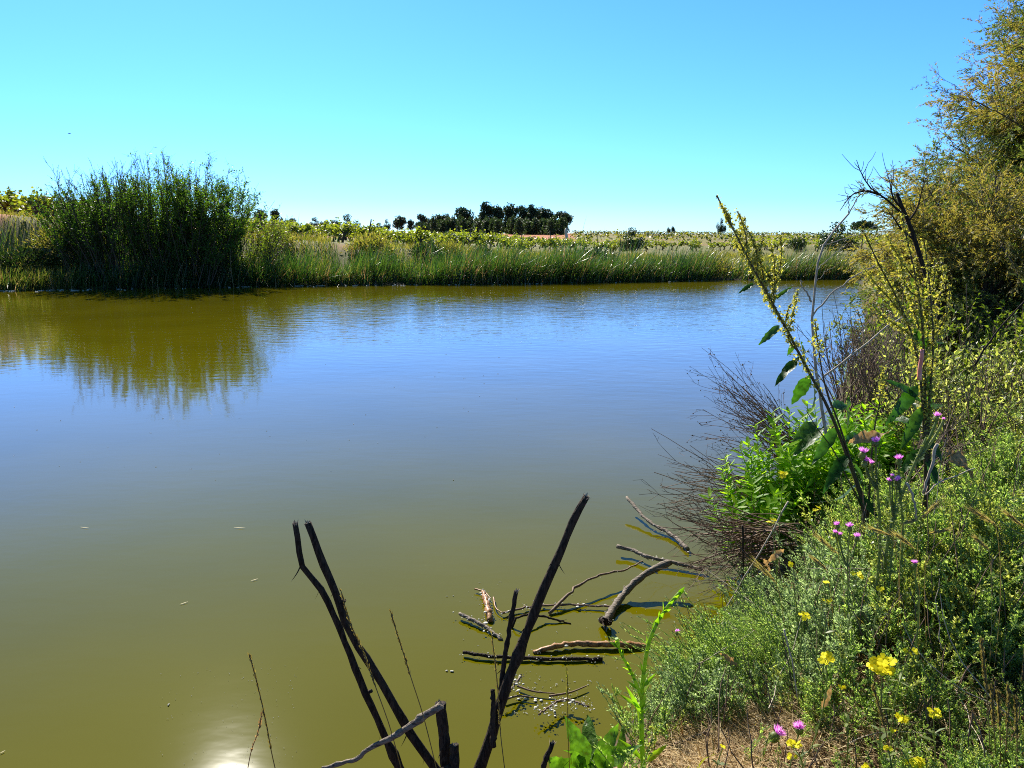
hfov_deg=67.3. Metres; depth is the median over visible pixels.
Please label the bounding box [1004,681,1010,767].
plantain spike
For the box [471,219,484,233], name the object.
young pine
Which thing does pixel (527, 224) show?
young pine
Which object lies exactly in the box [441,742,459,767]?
cut branch
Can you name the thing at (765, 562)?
withered leaf
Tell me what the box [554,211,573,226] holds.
pine tree
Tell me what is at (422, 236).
grapevine
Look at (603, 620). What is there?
driftwood
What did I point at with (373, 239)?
bush
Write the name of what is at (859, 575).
yellow wildflower
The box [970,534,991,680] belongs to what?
barley stem
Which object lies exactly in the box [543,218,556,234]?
young pine
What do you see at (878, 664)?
yellow wildflower
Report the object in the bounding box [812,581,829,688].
yellow wildflower
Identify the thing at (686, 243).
grapevine
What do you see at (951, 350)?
leafy shrub
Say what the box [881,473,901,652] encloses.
thistle
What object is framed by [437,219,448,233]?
young pine
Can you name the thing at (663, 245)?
grapevine
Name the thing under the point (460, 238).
grapevine
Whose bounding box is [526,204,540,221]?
pine tree
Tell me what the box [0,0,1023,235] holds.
sky
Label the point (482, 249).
bush
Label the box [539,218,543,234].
young pine
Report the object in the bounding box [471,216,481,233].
young pine
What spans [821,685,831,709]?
withered leaf
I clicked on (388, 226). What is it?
distant tree
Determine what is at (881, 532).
barley stem
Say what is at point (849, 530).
thistle
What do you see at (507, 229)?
young pine
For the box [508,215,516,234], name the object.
young pine
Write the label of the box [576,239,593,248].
grapevine
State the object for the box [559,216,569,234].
young pine
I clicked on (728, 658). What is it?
withered leaf
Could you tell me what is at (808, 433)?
dock plant
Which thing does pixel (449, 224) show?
young pine
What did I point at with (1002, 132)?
tamarisk tree
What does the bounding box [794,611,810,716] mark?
yellow wildflower
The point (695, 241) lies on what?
grapevine
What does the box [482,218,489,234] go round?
young pine
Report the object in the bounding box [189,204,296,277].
willow shrub
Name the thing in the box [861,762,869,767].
yellow wildflower
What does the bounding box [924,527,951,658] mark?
barley stem
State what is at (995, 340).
leafy shrub
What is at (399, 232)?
grapevine
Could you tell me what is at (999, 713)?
plantain spike
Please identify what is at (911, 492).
dry stick
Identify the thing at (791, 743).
yellow wildflower
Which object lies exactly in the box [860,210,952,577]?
dock plant
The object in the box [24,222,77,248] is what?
bush
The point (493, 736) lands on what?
cut branch
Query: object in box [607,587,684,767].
green stalk
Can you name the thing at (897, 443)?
spurge plant
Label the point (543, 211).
pine tree
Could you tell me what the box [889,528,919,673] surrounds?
barley stem
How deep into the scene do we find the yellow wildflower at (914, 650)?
2.45 m
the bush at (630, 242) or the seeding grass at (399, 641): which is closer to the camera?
the seeding grass at (399, 641)
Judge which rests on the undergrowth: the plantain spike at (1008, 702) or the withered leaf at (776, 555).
the withered leaf at (776, 555)
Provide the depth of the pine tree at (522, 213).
230.93 m
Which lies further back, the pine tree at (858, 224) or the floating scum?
the pine tree at (858, 224)
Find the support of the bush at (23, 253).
on the ground at (16, 230)
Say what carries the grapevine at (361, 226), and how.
on the ground at (16, 230)
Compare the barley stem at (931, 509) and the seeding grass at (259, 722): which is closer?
the seeding grass at (259, 722)
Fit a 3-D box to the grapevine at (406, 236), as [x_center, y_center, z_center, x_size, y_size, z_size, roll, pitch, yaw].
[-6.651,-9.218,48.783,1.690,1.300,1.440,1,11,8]
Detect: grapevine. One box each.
[0,186,20,211]
[6,186,55,214]
[6,198,23,213]
[34,189,63,216]
[248,213,278,231]
[285,222,301,237]
[294,222,315,234]
[311,224,324,236]
[321,220,332,238]
[322,223,344,241]
[334,217,356,242]
[349,224,368,242]
[350,220,373,236]
[366,223,386,239]
[377,228,395,243]
[383,227,401,243]
[392,228,414,245]
[412,225,432,242]
[431,236,441,244]
[436,230,463,243]
[439,228,467,244]
[455,230,471,245]
[458,226,485,245]
[471,231,500,247]
[495,235,518,253]
[496,231,504,246]
[514,238,531,249]
[524,241,534,250]
[535,236,558,247]
[548,234,560,247]
[555,237,568,249]
[565,240,578,248]
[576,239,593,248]
[595,239,607,248]
[603,239,616,248]
[610,242,618,252]
[642,243,654,251]
[643,240,655,249]
[656,240,670,248]
[675,239,685,250]
[683,239,692,249]
[688,239,697,249]
[707,242,716,249]
[713,241,725,250]
[768,242,778,247]
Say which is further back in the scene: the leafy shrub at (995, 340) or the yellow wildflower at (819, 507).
the leafy shrub at (995, 340)
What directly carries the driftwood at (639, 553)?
on the water
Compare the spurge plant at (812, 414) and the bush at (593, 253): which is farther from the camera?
the bush at (593, 253)
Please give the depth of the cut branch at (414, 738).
2.63 m
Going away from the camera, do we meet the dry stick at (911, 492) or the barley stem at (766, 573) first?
the dry stick at (911, 492)
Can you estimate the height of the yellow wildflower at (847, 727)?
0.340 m
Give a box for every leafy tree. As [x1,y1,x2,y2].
[337,214,360,226]
[417,221,432,232]
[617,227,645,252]
[716,218,726,232]
[785,237,806,252]
[818,221,858,253]
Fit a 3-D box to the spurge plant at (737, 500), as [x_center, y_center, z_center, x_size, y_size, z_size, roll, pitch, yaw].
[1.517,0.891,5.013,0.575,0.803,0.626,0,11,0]
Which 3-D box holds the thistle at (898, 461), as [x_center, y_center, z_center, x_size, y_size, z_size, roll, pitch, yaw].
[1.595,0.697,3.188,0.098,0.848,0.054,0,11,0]
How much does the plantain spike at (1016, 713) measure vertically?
0.278 m
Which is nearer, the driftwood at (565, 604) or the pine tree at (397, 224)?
the driftwood at (565, 604)
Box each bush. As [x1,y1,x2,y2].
[0,241,73,266]
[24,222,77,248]
[250,224,298,243]
[338,231,401,253]
[407,237,443,256]
[435,239,467,253]
[467,244,492,256]
[572,244,619,262]
[639,429,816,528]
[639,469,802,607]
[687,348,829,476]
[697,255,740,277]
[792,292,941,430]
[831,300,918,438]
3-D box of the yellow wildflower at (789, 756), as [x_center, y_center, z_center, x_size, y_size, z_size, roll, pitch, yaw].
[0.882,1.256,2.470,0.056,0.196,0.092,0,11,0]
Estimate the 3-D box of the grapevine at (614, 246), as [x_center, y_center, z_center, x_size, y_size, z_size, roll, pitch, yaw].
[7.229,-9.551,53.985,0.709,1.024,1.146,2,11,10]
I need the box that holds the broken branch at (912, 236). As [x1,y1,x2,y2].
[838,152,949,341]
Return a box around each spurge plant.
[699,453,794,577]
[730,418,831,542]
[734,461,814,568]
[762,398,886,542]
[795,395,870,524]
[827,398,895,484]
[852,413,922,481]
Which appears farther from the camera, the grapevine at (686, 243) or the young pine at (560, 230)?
the young pine at (560, 230)
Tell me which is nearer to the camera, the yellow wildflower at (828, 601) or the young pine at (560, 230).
the yellow wildflower at (828, 601)
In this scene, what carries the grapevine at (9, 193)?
on the ground at (16, 230)
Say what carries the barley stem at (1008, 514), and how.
on the ground at (16, 230)
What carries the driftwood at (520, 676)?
on the water
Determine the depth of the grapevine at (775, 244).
64.13 m
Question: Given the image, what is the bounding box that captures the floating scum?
[60,308,693,765]
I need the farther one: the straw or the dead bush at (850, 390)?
the dead bush at (850, 390)
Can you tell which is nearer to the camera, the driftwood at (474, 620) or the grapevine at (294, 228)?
the driftwood at (474, 620)
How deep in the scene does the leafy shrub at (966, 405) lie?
5.23 m
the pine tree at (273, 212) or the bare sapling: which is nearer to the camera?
the bare sapling
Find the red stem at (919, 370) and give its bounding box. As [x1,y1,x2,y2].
[917,349,923,379]
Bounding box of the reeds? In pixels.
[0,212,875,290]
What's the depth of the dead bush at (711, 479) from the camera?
5.32 m
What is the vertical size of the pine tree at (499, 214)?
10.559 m
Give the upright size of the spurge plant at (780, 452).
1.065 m
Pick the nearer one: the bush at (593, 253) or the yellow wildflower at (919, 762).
the yellow wildflower at (919, 762)
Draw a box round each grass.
[0,209,800,280]
[247,652,274,767]
[248,711,262,766]
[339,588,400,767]
[389,609,436,767]
[490,631,504,767]
[565,670,569,767]
[620,278,1022,767]
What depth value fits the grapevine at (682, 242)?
65.68 m
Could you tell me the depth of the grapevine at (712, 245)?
64.85 m
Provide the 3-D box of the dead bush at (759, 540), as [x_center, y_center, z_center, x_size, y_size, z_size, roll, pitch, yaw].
[1.313,0.920,4.644,1.181,0.812,0.723,-6,13,-30]
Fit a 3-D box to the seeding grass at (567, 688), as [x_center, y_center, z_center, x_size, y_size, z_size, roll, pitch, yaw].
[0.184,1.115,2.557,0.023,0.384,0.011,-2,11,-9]
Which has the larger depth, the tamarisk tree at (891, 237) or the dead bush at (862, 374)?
the tamarisk tree at (891, 237)
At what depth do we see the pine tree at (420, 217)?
222.28 m
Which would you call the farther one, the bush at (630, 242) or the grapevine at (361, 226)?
the bush at (630, 242)
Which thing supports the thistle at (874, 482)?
on the ground at (16, 230)
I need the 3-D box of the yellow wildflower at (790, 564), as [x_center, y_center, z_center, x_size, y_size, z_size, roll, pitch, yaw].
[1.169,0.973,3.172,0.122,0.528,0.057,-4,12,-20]
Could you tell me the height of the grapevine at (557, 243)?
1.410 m
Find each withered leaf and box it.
[720,653,737,666]
[763,559,770,572]
[768,549,783,561]
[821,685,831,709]
[848,430,888,443]
[947,449,973,477]
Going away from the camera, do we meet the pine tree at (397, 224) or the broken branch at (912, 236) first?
the broken branch at (912, 236)
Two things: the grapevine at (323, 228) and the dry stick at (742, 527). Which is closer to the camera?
the dry stick at (742, 527)
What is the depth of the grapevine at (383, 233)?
43.61 m
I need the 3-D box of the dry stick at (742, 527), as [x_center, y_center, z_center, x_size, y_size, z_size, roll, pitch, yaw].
[1.243,0.899,4.144,0.032,0.292,0.017,0,11,0]
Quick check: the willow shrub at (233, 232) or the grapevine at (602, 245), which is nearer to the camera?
the willow shrub at (233, 232)
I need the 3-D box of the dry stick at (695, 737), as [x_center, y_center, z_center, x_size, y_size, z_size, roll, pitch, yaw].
[0.620,1.374,2.914,0.258,0.156,0.027,0,11,0]
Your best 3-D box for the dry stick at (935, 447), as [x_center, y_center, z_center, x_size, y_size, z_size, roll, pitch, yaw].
[1.754,0.354,3.227,0.052,0.220,0.018,0,11,0]
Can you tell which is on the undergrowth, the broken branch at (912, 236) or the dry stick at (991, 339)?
the dry stick at (991, 339)
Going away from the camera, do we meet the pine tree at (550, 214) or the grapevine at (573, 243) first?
the grapevine at (573, 243)
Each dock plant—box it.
[716,194,886,565]
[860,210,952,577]
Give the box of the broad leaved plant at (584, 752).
[548,715,640,767]
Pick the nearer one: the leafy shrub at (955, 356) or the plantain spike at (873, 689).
the plantain spike at (873, 689)
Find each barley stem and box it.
[748,555,784,635]
[809,555,833,652]
[810,529,844,639]
[859,523,898,658]
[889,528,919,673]
[899,518,918,662]
[916,492,947,608]
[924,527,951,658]
[961,501,1000,681]
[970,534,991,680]
[998,507,1023,695]
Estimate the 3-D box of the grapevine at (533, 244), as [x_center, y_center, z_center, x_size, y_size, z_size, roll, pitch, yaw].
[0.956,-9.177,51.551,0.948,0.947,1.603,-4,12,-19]
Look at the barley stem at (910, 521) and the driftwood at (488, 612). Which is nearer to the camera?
the barley stem at (910, 521)
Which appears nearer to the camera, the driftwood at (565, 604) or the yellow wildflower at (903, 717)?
the yellow wildflower at (903, 717)
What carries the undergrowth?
on the ground at (16, 230)
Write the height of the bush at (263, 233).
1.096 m
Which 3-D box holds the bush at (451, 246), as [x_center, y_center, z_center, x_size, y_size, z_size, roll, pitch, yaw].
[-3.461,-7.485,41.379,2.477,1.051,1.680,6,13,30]
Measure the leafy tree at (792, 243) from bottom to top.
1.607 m
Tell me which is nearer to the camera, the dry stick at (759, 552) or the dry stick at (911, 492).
the dry stick at (911, 492)
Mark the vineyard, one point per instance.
(725, 236)
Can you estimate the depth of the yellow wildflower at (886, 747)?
2.34 m
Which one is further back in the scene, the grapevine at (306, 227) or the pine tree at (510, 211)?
the pine tree at (510, 211)
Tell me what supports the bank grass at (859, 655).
on the ground at (16, 230)
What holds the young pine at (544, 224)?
on the ground at (16, 230)
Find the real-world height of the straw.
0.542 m
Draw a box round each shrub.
[18,168,130,240]
[22,150,229,282]
[88,147,273,285]
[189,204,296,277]
[809,304,971,389]
[828,313,1023,438]
[841,265,1023,398]
[862,337,1023,481]
[903,390,1005,496]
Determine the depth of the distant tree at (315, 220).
420.02 m
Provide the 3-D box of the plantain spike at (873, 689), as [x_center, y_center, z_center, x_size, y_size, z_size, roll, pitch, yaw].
[1.151,1.065,2.394,0.094,0.294,0.016,0,11,0]
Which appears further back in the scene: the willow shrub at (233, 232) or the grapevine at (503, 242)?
the grapevine at (503, 242)
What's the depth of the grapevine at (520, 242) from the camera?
46.77 m
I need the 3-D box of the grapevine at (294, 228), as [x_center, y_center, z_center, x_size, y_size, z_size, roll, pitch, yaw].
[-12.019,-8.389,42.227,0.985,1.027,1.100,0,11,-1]
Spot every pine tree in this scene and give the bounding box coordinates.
[255,208,267,222]
[270,208,282,221]
[392,215,406,229]
[406,219,414,229]
[414,213,427,227]
[454,207,474,220]
[477,201,497,221]
[491,204,504,218]
[503,202,519,222]
[517,205,527,218]
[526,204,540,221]
[535,206,550,221]
[545,211,557,220]
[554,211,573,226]
[850,220,877,248]
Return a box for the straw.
[615,605,1023,767]
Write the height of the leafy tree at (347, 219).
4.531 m
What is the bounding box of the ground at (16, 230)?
[0,214,1023,767]
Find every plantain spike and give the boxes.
[871,684,890,756]
[978,635,989,746]
[988,683,996,767]
[995,689,1001,764]
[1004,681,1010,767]
[1013,694,1018,761]
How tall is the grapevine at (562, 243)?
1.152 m
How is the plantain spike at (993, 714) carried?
on the ground at (16, 230)
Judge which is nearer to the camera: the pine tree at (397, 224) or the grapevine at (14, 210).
the grapevine at (14, 210)
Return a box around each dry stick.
[647,728,710,757]
[724,501,788,610]
[741,525,743,575]
[783,629,797,698]
[824,317,901,376]
[906,482,916,517]
[922,443,938,493]
[925,468,974,494]
[974,301,1023,365]
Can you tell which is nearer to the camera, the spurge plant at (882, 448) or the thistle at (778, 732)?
the thistle at (778, 732)
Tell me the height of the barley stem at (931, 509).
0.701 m
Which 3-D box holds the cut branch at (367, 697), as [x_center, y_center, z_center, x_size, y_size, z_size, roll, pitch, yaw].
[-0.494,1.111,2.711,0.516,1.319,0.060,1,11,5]
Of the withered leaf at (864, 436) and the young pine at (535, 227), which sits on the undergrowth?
the withered leaf at (864, 436)
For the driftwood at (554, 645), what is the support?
on the water
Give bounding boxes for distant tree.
[309,217,323,227]
[382,219,390,229]
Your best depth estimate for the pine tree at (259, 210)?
147.81 m
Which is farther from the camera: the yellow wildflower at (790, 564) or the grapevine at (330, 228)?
the grapevine at (330, 228)
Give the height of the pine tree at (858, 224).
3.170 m
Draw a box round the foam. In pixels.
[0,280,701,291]
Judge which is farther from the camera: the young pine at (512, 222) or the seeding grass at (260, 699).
the young pine at (512, 222)
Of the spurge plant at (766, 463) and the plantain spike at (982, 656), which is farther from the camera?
the spurge plant at (766, 463)
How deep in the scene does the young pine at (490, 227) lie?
204.74 m
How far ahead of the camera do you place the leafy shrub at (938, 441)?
3.79 m
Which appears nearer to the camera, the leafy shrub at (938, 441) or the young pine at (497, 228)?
the leafy shrub at (938, 441)
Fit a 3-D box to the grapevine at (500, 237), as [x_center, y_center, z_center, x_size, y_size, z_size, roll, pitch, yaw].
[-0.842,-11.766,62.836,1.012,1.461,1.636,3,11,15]
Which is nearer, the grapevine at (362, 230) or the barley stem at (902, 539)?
the barley stem at (902, 539)
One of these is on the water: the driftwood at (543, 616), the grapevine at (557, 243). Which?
the driftwood at (543, 616)
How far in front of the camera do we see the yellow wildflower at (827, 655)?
2.53 m
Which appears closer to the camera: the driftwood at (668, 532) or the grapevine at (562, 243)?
the driftwood at (668, 532)
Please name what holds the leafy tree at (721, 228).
on the ground at (16, 230)
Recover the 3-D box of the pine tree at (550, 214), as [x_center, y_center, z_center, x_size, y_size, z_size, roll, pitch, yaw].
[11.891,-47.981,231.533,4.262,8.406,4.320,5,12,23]
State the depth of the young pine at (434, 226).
199.67 m
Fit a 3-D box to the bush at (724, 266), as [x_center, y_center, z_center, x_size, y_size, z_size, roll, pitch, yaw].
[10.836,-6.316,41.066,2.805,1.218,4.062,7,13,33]
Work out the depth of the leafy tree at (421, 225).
136.63 m
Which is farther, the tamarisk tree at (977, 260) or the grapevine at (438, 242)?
the grapevine at (438, 242)
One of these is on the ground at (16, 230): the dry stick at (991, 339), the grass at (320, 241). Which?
the grass at (320, 241)
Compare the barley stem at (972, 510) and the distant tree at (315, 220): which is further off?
the distant tree at (315, 220)
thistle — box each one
[675,629,695,683]
[768,720,805,758]
[832,521,859,653]
[858,435,884,648]
[879,411,944,634]
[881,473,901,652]
[890,454,908,645]
[909,559,919,680]
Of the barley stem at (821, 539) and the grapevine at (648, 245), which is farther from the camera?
the grapevine at (648, 245)
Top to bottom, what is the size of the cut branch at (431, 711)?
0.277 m
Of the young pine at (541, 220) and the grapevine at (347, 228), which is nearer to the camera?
the grapevine at (347, 228)
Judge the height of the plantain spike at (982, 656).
0.381 m
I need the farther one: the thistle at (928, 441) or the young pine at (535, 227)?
the young pine at (535, 227)
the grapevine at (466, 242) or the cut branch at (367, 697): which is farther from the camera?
the grapevine at (466, 242)
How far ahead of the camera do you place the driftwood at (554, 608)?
4.76 m
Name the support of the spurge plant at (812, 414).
on the ground at (16, 230)
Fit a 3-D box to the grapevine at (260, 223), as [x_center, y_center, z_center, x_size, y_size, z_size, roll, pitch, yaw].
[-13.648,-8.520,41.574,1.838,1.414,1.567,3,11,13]
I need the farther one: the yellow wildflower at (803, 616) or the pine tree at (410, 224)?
the pine tree at (410, 224)
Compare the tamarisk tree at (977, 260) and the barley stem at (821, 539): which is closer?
the barley stem at (821, 539)
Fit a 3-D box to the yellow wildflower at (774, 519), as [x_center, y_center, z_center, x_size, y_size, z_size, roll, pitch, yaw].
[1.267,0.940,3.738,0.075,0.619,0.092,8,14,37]
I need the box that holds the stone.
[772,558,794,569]
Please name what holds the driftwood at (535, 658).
on the water
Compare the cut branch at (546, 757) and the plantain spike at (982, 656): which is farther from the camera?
the cut branch at (546, 757)
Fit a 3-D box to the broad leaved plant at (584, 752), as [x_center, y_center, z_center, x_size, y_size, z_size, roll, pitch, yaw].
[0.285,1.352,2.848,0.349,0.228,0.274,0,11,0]
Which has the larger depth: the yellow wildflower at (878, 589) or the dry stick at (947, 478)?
the dry stick at (947, 478)
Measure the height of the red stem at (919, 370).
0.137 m
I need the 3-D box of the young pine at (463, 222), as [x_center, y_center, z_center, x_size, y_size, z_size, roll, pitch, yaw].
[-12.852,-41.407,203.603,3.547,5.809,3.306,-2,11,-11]
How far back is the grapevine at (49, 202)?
41.87 m
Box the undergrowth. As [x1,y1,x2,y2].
[588,301,1023,767]
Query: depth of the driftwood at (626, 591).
4.75 m
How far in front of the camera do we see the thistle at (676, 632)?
3.16 m
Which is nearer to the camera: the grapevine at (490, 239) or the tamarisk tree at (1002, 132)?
the tamarisk tree at (1002, 132)
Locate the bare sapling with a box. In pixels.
[800,180,885,434]
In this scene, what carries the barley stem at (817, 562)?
on the ground at (16, 230)
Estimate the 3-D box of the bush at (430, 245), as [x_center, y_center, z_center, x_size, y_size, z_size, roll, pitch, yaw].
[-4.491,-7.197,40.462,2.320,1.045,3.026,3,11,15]
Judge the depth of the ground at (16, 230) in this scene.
34.36 m
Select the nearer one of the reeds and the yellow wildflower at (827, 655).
the yellow wildflower at (827, 655)
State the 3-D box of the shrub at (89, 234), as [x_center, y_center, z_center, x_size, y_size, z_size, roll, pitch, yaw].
[-16.554,-7.486,34.133,8.550,5.800,5.736,0,11,0]
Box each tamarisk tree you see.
[828,129,1023,375]
[861,0,1023,323]
[870,180,947,300]
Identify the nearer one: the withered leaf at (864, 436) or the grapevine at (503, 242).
the withered leaf at (864, 436)
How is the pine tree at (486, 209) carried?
on the ground at (16, 230)
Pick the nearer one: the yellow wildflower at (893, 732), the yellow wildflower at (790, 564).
the yellow wildflower at (893, 732)
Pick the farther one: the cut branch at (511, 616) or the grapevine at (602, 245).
the grapevine at (602, 245)
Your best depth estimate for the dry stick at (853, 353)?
4.34 m
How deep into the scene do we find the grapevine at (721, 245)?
66.97 m
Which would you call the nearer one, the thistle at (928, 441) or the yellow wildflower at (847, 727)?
the yellow wildflower at (847, 727)
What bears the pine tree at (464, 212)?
on the ground at (16, 230)
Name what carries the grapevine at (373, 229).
on the ground at (16, 230)
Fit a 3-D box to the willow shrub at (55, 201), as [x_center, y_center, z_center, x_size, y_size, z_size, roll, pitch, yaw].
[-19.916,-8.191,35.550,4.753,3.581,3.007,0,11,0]
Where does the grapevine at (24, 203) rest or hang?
on the ground at (16, 230)
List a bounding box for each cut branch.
[292,520,403,767]
[304,519,440,767]
[321,702,443,767]
[435,700,449,766]
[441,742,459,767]
[473,493,588,767]
[486,689,496,747]
[497,588,519,689]
[541,739,555,767]
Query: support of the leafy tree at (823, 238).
on the ground at (16, 230)
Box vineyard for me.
[0,213,896,245]
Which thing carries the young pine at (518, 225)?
on the ground at (16, 230)
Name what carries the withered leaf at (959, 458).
on the undergrowth
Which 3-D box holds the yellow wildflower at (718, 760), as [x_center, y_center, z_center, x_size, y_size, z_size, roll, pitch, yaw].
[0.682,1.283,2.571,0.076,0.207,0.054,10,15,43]
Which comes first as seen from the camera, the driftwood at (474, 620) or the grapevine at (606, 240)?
the driftwood at (474, 620)
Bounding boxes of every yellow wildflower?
[706,744,727,767]
[766,517,778,610]
[776,471,787,570]
[780,752,797,767]
[786,739,807,767]
[788,561,804,667]
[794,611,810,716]
[800,651,834,759]
[805,505,820,598]
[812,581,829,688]
[814,598,832,707]
[833,571,863,693]
[838,684,856,767]
[859,586,883,691]
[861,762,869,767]
[866,653,897,767]
[878,712,909,767]
[883,646,917,755]
[883,745,895,767]
[890,727,908,767]
[904,756,925,767]
[919,707,946,765]
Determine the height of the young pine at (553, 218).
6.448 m
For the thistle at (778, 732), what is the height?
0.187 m
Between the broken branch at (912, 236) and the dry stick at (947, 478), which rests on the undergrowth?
the dry stick at (947, 478)
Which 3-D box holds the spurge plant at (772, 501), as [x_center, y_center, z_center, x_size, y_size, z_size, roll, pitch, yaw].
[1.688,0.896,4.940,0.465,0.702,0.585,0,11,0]
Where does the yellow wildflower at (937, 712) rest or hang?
on the ground at (16, 230)
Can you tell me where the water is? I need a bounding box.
[0,279,865,767]
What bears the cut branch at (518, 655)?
on the ground at (16, 230)
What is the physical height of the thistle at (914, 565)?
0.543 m
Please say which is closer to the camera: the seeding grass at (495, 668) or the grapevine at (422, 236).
the seeding grass at (495, 668)
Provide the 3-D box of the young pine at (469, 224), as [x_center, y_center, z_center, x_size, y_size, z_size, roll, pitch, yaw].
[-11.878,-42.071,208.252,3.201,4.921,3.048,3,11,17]
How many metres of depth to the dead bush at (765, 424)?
5.67 m
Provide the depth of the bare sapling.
4.57 m
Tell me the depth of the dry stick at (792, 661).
2.73 m
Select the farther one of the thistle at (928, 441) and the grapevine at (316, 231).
the grapevine at (316, 231)
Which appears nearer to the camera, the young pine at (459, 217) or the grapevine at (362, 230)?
the grapevine at (362, 230)
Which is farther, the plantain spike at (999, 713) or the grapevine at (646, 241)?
the grapevine at (646, 241)
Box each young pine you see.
[429,214,439,233]
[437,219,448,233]
[446,218,453,232]
[450,214,457,232]
[455,214,461,227]
[457,217,469,232]
[467,219,471,234]
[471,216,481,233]
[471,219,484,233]
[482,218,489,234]
[487,219,494,233]
[490,217,502,234]
[504,218,511,233]
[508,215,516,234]
[512,216,526,234]
[523,219,532,234]
[528,217,542,234]
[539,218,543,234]
[540,218,547,234]
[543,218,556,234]
[546,215,557,234]
[556,215,566,234]
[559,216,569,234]
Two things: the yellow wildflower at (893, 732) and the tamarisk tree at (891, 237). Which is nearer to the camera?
the yellow wildflower at (893, 732)
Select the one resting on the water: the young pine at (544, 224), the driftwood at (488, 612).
the driftwood at (488, 612)
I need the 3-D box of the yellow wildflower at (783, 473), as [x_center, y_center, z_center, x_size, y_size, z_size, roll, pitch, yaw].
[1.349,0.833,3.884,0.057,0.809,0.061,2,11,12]
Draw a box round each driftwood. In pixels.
[453,612,502,640]
[461,650,602,662]
[474,588,503,621]
[501,600,610,613]
[508,674,535,699]
[512,613,570,627]
[517,685,594,718]
[532,640,649,653]
[548,560,643,614]
[598,616,613,630]
[604,560,672,618]
[616,544,703,570]
[626,496,689,551]
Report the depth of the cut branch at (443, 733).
2.62 m
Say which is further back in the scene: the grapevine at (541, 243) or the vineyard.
the vineyard
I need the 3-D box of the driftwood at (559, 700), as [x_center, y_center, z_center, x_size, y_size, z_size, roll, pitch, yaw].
[0.205,1.503,3.645,0.364,0.045,0.313,0,11,0]
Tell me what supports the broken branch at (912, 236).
attached to the tamarisk tree at (977, 260)
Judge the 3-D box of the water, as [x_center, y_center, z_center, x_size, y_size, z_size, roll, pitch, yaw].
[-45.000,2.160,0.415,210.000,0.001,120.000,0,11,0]
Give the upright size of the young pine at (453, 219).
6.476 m
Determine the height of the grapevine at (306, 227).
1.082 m
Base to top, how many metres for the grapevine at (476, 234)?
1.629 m
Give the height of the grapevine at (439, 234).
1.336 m
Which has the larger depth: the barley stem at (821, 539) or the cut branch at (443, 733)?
the barley stem at (821, 539)

